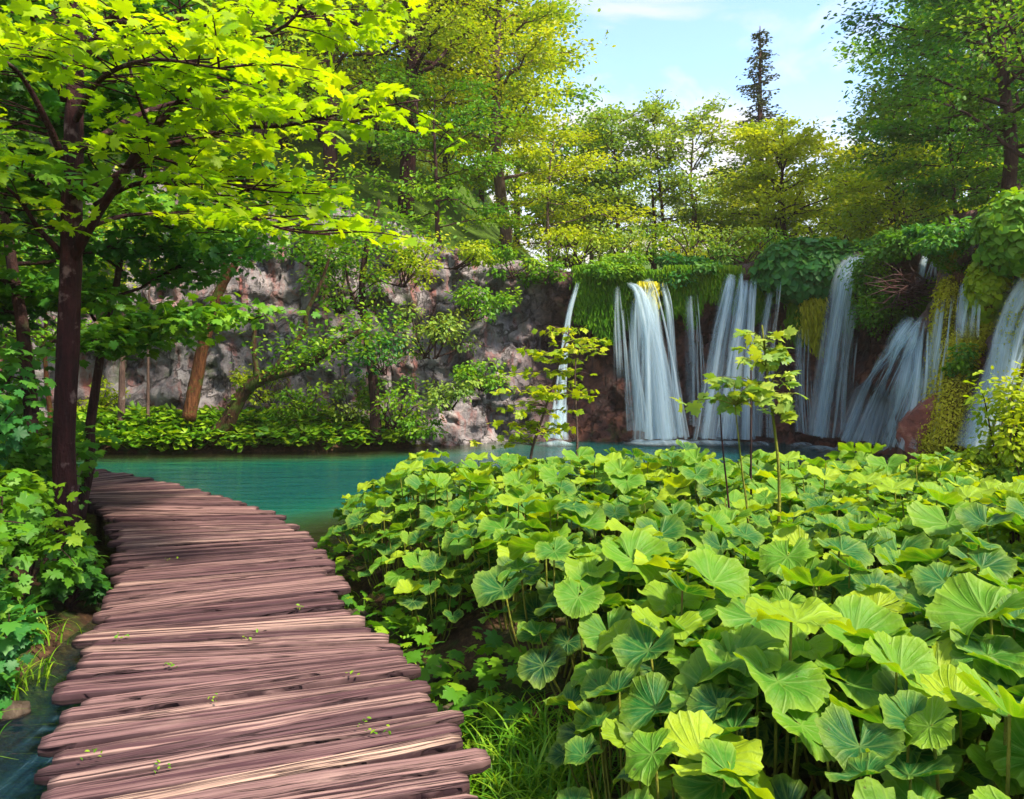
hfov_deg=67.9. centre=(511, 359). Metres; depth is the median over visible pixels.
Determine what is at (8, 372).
leafy shrub
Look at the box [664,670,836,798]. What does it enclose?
butterbur plant
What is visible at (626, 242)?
undergrowth shrub
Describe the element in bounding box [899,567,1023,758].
butterbur plant
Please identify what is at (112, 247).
broadleaf tree
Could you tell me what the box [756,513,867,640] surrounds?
butterbur plant
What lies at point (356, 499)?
butterbur plant
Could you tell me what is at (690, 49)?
sky
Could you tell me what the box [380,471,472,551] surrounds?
butterbur plant
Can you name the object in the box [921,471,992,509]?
butterbur plant
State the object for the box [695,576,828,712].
butterbur plant
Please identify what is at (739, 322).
waterfall
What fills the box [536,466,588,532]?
butterbur plant
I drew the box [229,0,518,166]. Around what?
broadleaf tree
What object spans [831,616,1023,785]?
butterbur plant
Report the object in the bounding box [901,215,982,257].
rim plants
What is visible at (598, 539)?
butterbur plant
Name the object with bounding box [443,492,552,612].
butterbur plant
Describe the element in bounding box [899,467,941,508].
butterbur plant
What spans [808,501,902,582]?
butterbur plant
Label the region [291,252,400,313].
wall shrub
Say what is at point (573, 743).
butterbur plant
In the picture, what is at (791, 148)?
broadleaf tree
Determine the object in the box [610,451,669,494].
butterbur plant
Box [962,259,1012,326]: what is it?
moss mound
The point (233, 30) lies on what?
broadleaf tree
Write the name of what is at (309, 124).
broadleaf tree
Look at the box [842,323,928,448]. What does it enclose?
waterfall
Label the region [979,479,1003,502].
butterbur plant
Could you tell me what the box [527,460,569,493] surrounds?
butterbur plant
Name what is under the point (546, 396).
young tree
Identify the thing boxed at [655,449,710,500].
butterbur plant
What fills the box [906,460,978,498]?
butterbur plant
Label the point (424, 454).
butterbur plant
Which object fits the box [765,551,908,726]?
butterbur plant
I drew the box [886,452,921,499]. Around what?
butterbur plant
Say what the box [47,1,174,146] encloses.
broadleaf tree
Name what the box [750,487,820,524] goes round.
butterbur plant
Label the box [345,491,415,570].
butterbur plant
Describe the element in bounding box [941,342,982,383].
moss tuft
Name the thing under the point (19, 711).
stone
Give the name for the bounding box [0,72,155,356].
broadleaf tree
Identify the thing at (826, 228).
undergrowth shrub
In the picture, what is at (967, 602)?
butterbur plant
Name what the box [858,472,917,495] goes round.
butterbur plant
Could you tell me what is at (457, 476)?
butterbur plant
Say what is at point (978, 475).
butterbur plant
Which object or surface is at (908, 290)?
dead branches
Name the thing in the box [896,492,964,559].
butterbur plant
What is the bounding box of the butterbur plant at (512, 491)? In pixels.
[467,484,547,561]
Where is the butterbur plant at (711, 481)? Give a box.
[683,477,752,505]
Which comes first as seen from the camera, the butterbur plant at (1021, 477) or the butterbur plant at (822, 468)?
the butterbur plant at (1021, 477)
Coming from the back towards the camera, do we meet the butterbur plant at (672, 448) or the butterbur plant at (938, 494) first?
the butterbur plant at (672, 448)
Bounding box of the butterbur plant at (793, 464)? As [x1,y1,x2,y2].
[775,461,798,468]
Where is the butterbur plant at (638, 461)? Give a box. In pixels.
[625,455,643,466]
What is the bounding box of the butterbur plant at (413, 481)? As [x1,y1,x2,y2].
[384,468,452,549]
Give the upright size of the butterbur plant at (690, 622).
0.933 m
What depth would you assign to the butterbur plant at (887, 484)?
5.49 m
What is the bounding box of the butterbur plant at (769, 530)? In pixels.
[757,507,838,590]
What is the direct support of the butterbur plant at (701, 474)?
on the ground at (460, 637)
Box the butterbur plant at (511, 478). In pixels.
[489,469,559,517]
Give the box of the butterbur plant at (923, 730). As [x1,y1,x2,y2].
[881,661,1023,798]
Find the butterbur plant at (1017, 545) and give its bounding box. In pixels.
[1011,541,1023,561]
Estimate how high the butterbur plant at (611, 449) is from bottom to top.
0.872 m
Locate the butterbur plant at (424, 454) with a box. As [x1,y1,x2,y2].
[396,448,457,510]
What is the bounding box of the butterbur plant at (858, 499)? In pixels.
[822,493,882,568]
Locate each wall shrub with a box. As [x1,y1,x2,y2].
[77,375,130,413]
[228,366,289,406]
[257,378,334,423]
[266,227,377,273]
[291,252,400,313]
[325,375,380,426]
[345,325,423,380]
[354,371,439,429]
[356,230,458,291]
[384,301,482,364]
[397,412,447,439]
[416,372,482,417]
[422,239,499,269]
[444,279,506,323]
[449,357,515,395]
[480,286,522,312]
[482,241,549,283]
[517,259,571,288]
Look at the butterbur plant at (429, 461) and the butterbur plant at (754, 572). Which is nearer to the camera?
the butterbur plant at (754, 572)
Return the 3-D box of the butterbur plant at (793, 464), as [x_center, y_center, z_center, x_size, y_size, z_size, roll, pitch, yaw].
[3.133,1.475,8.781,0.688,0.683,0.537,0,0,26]
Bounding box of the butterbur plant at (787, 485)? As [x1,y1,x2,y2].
[714,476,795,518]
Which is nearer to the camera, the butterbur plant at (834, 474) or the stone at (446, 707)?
the stone at (446, 707)
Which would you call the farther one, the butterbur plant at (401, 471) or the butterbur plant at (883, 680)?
the butterbur plant at (401, 471)
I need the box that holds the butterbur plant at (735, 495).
[677,489,769,553]
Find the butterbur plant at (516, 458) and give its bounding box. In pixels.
[488,452,528,489]
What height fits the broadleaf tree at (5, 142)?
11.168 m
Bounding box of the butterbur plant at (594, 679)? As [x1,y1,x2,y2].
[543,651,674,798]
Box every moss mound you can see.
[913,272,963,453]
[923,232,975,274]
[925,327,985,452]
[960,243,1015,352]
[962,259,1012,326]
[969,271,1023,452]
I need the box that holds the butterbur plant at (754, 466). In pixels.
[708,459,775,501]
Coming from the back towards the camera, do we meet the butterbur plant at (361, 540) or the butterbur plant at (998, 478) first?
the butterbur plant at (998, 478)
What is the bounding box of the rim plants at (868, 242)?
[843,236,877,251]
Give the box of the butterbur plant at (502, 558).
[453,528,543,633]
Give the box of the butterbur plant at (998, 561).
[895,528,1017,629]
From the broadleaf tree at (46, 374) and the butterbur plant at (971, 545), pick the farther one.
the broadleaf tree at (46, 374)
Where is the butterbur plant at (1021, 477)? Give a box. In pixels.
[1012,475,1023,481]
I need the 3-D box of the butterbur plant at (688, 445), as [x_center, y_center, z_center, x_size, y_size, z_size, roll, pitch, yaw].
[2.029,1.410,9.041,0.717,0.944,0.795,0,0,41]
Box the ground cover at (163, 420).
[75,400,424,451]
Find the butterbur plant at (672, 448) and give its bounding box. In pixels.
[658,446,703,499]
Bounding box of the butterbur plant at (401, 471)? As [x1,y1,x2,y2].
[378,468,430,529]
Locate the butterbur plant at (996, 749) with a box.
[984,697,1023,786]
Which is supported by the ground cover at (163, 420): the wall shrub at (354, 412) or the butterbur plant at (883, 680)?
the wall shrub at (354, 412)
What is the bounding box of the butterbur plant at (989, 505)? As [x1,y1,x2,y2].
[972,497,1023,549]
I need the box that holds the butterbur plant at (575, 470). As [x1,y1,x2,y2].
[526,463,578,482]
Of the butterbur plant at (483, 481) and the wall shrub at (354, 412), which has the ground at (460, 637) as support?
the butterbur plant at (483, 481)
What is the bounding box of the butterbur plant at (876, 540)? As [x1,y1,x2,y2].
[817,532,933,629]
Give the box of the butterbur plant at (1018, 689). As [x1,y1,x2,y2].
[970,682,1023,798]
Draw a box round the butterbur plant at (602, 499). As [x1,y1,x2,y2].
[587,492,638,541]
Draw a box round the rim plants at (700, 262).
[654,250,727,289]
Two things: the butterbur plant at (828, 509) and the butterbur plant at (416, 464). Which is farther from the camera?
the butterbur plant at (416, 464)
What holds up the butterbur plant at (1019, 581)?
on the ground at (460, 637)
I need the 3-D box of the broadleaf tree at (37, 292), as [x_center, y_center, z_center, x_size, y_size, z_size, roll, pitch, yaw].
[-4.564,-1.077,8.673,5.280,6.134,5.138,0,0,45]
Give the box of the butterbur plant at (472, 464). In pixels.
[426,459,477,496]
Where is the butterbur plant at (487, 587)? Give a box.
[471,523,623,691]
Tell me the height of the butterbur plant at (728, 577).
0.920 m
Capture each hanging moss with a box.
[569,264,639,346]
[631,269,672,294]
[632,281,662,321]
[659,264,745,331]
[747,266,779,326]
[780,266,858,348]
[794,297,832,359]
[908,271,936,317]
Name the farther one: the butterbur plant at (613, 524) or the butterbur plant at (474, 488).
the butterbur plant at (474, 488)
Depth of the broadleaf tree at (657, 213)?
36.67 m
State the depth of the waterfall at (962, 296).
11.24 m
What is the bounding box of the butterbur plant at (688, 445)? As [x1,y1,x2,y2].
[654,439,697,499]
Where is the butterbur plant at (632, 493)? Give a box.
[617,487,677,534]
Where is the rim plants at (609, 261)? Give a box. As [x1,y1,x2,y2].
[572,248,652,282]
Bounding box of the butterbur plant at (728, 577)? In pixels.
[620,548,749,683]
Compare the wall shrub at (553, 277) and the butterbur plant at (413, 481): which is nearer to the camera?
the butterbur plant at (413, 481)
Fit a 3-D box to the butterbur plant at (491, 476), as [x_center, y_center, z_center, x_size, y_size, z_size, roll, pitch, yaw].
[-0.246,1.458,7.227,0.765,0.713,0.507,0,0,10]
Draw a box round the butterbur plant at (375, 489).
[359,477,412,524]
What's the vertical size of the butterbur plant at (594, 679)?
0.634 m
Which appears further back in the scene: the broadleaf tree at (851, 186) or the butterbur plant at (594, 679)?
the broadleaf tree at (851, 186)
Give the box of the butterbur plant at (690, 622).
[570,570,723,763]
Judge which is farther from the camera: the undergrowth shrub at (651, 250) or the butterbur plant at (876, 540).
the undergrowth shrub at (651, 250)
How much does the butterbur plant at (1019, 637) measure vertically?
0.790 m
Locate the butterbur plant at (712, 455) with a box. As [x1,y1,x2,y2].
[694,452,739,499]
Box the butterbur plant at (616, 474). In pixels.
[586,458,648,536]
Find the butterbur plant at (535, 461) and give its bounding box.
[520,456,560,505]
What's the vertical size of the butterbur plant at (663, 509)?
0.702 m
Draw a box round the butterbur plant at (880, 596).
[819,583,944,726]
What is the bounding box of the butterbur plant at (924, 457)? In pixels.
[907,453,943,493]
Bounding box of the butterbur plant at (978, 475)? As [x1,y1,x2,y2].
[931,468,981,508]
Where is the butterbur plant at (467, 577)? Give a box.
[452,510,548,596]
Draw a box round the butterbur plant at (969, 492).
[944,485,1009,541]
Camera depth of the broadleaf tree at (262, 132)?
20.09 m
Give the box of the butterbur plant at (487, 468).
[455,458,511,499]
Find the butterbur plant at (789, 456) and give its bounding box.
[761,451,842,497]
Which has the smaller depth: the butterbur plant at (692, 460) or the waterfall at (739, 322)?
the butterbur plant at (692, 460)
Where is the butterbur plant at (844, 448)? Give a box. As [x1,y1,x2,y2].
[824,441,863,466]
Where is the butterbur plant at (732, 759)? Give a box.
[613,710,774,798]
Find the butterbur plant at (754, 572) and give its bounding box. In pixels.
[670,540,808,640]
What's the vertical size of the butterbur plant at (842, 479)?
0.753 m
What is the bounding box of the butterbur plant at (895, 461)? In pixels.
[853,454,922,498]
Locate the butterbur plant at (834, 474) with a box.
[771,465,862,506]
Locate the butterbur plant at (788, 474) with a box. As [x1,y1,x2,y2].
[737,469,821,528]
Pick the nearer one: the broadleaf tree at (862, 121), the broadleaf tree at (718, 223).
the broadleaf tree at (862, 121)
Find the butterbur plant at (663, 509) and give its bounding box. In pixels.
[629,492,696,546]
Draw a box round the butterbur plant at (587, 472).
[580,468,617,498]
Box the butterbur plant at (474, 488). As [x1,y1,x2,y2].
[430,481,498,556]
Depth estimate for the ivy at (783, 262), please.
17.25 m
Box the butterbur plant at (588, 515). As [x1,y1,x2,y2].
[524,494,616,590]
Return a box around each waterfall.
[548,294,575,443]
[617,297,631,367]
[629,284,685,443]
[663,289,688,441]
[699,279,755,442]
[800,349,808,442]
[815,257,863,448]
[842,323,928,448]
[845,312,856,368]
[920,256,936,275]
[932,308,949,392]
[961,286,981,322]
[966,287,1023,448]
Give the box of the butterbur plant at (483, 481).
[413,468,506,569]
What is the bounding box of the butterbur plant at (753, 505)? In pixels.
[691,483,771,553]
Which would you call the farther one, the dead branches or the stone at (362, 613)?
the dead branches
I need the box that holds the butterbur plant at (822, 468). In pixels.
[795,466,825,487]
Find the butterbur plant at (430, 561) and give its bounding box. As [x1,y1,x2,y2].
[393,551,474,641]
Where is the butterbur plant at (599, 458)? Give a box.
[580,452,663,535]
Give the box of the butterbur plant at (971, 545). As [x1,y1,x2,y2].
[921,532,1023,577]
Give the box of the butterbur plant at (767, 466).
[738,452,776,506]
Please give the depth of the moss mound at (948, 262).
12.25 m
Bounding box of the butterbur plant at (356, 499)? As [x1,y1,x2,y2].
[332,491,387,557]
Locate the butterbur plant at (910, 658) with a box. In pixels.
[755,631,1001,798]
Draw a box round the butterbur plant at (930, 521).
[881,500,1023,576]
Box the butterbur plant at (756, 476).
[754,475,805,498]
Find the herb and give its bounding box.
[979,498,1023,576]
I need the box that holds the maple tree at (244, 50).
[0,0,467,600]
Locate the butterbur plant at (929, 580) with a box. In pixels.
[885,561,1008,636]
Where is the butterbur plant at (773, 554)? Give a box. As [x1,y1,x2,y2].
[734,535,874,603]
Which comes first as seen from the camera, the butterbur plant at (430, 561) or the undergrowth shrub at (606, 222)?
the butterbur plant at (430, 561)
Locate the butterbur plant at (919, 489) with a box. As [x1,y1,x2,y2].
[869,477,926,504]
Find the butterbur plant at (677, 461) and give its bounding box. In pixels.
[636,456,705,542]
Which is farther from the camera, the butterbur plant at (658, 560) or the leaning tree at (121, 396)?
the leaning tree at (121, 396)
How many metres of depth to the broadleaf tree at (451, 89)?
38.08 m
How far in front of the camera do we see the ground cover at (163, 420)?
16.62 m
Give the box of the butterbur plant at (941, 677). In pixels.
[908,664,1023,798]
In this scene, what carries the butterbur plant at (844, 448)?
on the ground at (460, 637)
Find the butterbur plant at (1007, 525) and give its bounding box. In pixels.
[930,490,1023,574]
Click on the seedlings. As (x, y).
(250, 638)
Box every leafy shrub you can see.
[0,330,54,452]
[0,338,39,440]
[0,348,56,597]
[0,362,50,417]
[0,443,54,534]
[0,464,94,622]
[0,468,47,621]
[0,568,48,719]
[6,408,98,514]
[22,530,112,611]
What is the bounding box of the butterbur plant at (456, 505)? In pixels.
[428,498,498,582]
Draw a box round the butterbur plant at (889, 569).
[877,565,921,624]
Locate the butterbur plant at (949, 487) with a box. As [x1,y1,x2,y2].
[937,482,968,510]
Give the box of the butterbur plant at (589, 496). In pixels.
[545,477,606,536]
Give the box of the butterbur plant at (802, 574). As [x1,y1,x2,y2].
[753,563,849,749]
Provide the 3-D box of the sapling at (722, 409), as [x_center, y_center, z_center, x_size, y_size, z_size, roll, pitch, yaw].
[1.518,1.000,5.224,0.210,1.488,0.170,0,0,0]
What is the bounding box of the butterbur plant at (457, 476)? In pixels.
[433,470,479,522]
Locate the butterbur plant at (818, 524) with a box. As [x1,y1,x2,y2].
[814,512,884,586]
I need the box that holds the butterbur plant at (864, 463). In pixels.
[837,460,867,470]
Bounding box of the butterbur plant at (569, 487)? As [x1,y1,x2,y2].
[513,480,576,566]
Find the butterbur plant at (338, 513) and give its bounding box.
[325,493,381,542]
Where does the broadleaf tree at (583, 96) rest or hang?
on the ground at (460, 637)
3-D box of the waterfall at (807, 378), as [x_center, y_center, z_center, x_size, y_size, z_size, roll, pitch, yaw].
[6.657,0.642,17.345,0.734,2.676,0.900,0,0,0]
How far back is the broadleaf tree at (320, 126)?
27.81 m
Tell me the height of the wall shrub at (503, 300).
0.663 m
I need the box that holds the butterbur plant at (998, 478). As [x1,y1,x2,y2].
[953,461,1003,481]
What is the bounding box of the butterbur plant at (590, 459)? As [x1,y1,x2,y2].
[556,454,605,531]
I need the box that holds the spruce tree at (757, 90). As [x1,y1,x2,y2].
[715,28,799,258]
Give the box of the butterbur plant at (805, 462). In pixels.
[801,459,845,495]
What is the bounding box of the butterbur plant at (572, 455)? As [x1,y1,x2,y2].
[554,446,597,475]
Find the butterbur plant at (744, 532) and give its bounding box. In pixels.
[700,523,776,582]
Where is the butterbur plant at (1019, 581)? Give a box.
[986,577,1023,628]
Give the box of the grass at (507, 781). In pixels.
[0,591,625,798]
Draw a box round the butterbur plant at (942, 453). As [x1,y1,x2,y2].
[917,447,960,509]
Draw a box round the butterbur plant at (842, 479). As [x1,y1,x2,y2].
[818,474,886,516]
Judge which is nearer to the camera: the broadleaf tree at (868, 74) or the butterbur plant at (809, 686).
the butterbur plant at (809, 686)
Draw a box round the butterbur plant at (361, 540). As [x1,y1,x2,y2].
[347,511,421,595]
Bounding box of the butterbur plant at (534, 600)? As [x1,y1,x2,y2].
[511,532,644,664]
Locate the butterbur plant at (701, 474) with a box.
[654,465,730,546]
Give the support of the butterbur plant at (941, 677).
on the ground at (460, 637)
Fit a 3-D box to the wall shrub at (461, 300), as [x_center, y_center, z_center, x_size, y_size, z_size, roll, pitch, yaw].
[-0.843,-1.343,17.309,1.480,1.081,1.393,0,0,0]
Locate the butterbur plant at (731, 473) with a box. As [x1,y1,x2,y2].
[691,459,756,503]
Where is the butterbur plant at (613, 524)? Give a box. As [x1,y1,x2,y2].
[597,518,663,585]
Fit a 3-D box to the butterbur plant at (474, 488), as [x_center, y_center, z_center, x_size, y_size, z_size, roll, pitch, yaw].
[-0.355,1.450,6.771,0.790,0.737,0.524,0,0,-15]
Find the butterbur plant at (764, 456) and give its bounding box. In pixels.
[752,449,791,480]
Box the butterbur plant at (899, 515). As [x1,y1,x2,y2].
[860,505,908,566]
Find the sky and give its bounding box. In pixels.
[89,0,1018,270]
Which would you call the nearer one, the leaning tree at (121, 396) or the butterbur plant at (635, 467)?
the butterbur plant at (635, 467)
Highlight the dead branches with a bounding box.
[863,261,935,313]
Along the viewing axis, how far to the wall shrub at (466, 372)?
16.69 m
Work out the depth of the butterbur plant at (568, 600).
3.68 m
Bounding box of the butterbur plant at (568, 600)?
[516,577,664,718]
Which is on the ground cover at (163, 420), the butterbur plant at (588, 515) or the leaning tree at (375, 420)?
the leaning tree at (375, 420)
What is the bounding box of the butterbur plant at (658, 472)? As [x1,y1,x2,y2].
[637,469,680,504]
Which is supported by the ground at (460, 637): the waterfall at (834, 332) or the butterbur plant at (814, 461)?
the butterbur plant at (814, 461)
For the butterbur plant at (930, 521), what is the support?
on the ground at (460, 637)
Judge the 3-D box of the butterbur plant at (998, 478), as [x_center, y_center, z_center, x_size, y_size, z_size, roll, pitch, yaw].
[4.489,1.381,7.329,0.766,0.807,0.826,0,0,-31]
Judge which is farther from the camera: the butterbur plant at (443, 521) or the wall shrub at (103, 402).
the wall shrub at (103, 402)
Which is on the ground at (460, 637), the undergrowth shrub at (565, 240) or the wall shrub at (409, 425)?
the undergrowth shrub at (565, 240)
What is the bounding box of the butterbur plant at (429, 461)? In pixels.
[403,456,450,518]
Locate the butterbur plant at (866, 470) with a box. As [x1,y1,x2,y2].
[854,465,903,499]
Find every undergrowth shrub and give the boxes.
[518,206,610,254]
[532,221,622,267]
[559,196,649,250]
[576,221,647,264]
[604,221,693,263]
[643,220,720,263]
[666,201,747,245]
[672,222,764,263]
[702,227,788,264]
[790,213,888,241]
[832,201,921,242]
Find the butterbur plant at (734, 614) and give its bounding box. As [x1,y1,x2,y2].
[657,593,794,775]
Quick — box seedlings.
[80,556,408,772]
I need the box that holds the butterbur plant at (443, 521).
[405,509,497,600]
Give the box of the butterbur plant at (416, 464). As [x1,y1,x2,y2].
[379,460,452,528]
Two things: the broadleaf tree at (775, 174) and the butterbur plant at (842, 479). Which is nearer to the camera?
the butterbur plant at (842, 479)
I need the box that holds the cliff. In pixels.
[0,163,1023,476]
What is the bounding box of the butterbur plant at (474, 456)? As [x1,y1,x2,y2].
[455,452,497,482]
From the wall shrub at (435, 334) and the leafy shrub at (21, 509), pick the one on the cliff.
the wall shrub at (435, 334)
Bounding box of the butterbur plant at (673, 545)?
[605,536,725,652]
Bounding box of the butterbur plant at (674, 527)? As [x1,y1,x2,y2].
[627,509,733,551]
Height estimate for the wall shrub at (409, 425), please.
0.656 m
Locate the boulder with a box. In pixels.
[896,390,940,459]
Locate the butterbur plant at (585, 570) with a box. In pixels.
[533,529,710,664]
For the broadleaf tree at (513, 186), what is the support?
on the ground at (460, 637)
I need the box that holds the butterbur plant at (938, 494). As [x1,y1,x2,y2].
[879,481,999,566]
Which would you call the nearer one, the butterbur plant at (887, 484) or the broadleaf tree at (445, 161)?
the butterbur plant at (887, 484)
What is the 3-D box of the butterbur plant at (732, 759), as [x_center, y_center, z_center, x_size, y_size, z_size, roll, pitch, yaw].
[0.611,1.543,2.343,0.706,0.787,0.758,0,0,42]
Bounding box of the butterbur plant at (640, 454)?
[588,448,663,524]
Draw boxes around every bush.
[837,244,919,344]
[913,444,1000,478]
[963,361,1023,480]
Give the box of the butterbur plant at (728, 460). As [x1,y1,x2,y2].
[710,457,737,502]
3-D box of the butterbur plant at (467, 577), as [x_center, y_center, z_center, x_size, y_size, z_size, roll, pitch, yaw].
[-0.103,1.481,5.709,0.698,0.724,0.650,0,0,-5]
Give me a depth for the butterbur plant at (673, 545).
4.06 m
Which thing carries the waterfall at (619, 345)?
attached to the cliff
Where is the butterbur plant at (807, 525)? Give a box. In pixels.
[753,511,828,552]
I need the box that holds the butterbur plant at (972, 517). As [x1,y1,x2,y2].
[939,496,1023,573]
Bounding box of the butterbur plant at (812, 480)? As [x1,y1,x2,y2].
[793,474,833,503]
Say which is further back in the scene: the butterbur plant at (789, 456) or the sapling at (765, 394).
the butterbur plant at (789, 456)
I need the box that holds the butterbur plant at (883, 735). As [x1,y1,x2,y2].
[769,690,983,798]
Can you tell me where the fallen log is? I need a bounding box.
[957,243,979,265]
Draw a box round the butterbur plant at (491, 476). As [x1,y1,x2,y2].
[458,474,499,512]
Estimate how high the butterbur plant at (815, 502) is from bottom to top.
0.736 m
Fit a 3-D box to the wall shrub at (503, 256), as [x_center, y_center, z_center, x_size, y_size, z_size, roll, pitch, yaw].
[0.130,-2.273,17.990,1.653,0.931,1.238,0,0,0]
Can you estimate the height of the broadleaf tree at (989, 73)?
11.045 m
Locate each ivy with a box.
[747,234,856,310]
[969,187,1023,284]
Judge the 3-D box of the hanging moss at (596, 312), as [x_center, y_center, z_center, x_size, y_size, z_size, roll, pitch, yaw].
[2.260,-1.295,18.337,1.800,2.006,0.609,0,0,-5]
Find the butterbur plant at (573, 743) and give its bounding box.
[556,666,680,798]
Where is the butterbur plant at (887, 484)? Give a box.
[861,477,926,566]
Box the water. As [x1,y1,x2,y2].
[0,441,891,798]
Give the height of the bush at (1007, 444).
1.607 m
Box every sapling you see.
[568,343,599,476]
[670,377,807,543]
[703,325,801,524]
[718,402,742,507]
[731,343,754,523]
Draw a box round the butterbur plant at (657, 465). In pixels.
[641,450,699,504]
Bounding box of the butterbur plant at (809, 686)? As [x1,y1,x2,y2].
[615,597,902,798]
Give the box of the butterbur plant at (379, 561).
[368,518,444,598]
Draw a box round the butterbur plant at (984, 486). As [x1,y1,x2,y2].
[947,480,1023,550]
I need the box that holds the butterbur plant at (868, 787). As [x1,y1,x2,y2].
[825,748,955,798]
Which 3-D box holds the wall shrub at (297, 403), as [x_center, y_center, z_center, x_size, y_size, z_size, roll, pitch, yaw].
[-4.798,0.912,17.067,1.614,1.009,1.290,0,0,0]
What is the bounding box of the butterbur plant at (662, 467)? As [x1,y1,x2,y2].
[638,466,681,498]
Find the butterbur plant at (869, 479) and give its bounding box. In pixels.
[829,472,900,516]
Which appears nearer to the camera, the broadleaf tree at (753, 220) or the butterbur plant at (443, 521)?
the butterbur plant at (443, 521)
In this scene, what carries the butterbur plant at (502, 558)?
on the ground at (460, 637)
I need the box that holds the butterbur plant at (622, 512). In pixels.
[582,502,641,543]
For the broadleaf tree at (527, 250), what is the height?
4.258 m
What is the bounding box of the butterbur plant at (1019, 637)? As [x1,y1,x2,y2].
[989,621,1023,648]
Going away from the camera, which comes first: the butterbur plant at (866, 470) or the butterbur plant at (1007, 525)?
the butterbur plant at (1007, 525)
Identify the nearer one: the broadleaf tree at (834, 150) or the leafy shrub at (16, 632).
the leafy shrub at (16, 632)
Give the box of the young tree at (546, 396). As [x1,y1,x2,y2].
[470,325,611,459]
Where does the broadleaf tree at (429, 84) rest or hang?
on the ground at (460, 637)
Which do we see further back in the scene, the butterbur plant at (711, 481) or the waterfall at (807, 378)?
the waterfall at (807, 378)
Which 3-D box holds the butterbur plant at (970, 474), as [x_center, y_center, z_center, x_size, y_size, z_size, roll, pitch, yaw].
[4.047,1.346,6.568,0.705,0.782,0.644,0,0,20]
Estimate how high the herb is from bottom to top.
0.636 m
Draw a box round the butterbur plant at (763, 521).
[698,504,780,581]
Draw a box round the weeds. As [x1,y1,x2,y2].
[314,525,543,737]
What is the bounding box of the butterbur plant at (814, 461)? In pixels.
[787,454,826,486]
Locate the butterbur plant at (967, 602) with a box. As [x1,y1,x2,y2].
[919,572,1023,798]
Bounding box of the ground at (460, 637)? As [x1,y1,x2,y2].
[0,111,1012,798]
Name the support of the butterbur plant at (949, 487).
on the ground at (460, 637)
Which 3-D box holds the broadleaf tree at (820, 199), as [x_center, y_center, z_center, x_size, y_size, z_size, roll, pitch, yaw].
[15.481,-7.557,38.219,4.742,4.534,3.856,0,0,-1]
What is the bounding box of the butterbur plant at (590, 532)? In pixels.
[527,496,596,570]
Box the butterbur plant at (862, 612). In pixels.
[761,594,911,798]
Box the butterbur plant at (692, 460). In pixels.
[661,447,718,501]
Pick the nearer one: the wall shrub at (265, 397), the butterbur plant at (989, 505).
the butterbur plant at (989, 505)
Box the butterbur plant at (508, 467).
[486,462,548,514]
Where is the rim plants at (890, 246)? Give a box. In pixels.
[865,228,921,264]
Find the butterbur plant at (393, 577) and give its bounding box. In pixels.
[372,550,453,624]
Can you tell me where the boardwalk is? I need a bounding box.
[34,466,490,798]
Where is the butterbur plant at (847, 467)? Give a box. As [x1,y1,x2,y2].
[805,458,871,496]
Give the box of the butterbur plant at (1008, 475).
[997,455,1023,482]
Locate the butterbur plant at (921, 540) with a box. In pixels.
[848,516,965,567]
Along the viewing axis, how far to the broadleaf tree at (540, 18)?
23.54 m
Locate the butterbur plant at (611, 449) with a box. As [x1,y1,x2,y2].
[581,447,622,499]
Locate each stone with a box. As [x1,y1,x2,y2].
[0,700,30,724]
[345,608,368,619]
[368,625,407,648]
[410,663,441,682]
[441,702,477,716]
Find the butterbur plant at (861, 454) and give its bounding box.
[842,442,903,471]
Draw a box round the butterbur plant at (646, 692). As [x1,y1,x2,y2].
[610,615,768,768]
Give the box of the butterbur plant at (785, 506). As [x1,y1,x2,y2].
[781,492,844,519]
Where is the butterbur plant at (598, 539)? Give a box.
[555,494,613,569]
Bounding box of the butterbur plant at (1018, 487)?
[988,481,1023,548]
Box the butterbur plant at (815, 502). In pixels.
[788,496,863,552]
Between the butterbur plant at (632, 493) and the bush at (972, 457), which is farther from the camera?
the bush at (972, 457)
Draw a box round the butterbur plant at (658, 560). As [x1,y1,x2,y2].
[601,544,729,694]
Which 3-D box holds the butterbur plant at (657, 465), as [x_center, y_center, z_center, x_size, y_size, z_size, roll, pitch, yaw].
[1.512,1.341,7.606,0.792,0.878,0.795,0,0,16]
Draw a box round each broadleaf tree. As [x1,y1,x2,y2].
[0,0,44,242]
[0,0,239,536]
[0,0,242,482]
[0,0,356,522]
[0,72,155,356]
[0,148,161,438]
[35,2,221,84]
[36,0,336,170]
[36,1,359,127]
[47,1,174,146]
[110,0,429,168]
[161,0,431,147]
[163,0,503,187]
[191,0,363,126]
[217,0,442,142]
[225,0,567,218]
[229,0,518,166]
[299,0,469,130]
[324,56,542,242]
[332,0,592,202]
[335,0,515,156]
[379,0,616,253]
[381,0,681,244]
[388,37,541,150]
[390,2,563,201]
[462,108,672,266]
[487,101,650,266]
[512,179,582,269]
[519,109,646,263]
[559,220,606,271]
[560,102,691,248]
[580,195,651,263]
[603,87,716,269]
[623,92,762,255]
[626,196,684,269]
[662,190,727,259]
[664,162,790,264]
[690,189,755,262]
[696,118,820,247]
[698,113,881,253]
[728,193,776,260]
[768,132,902,238]
[788,166,852,241]
[803,69,990,235]
[804,134,1003,241]
[811,1,1023,223]
[817,0,1023,192]
[818,0,1023,225]
[843,0,1023,189]
[845,0,1023,206]
[858,78,1023,243]
[870,0,1023,174]
[879,0,1023,188]
[964,4,1022,191]
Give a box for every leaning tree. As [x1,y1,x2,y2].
[41,234,218,425]
[105,219,169,429]
[133,123,400,420]
[206,198,440,448]
[253,165,475,440]
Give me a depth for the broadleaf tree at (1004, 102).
16.93 m
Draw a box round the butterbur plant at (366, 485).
[345,478,398,531]
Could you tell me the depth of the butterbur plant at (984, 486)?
5.46 m
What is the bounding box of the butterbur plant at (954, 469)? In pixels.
[889,459,960,509]
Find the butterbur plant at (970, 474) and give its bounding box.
[961,471,995,494]

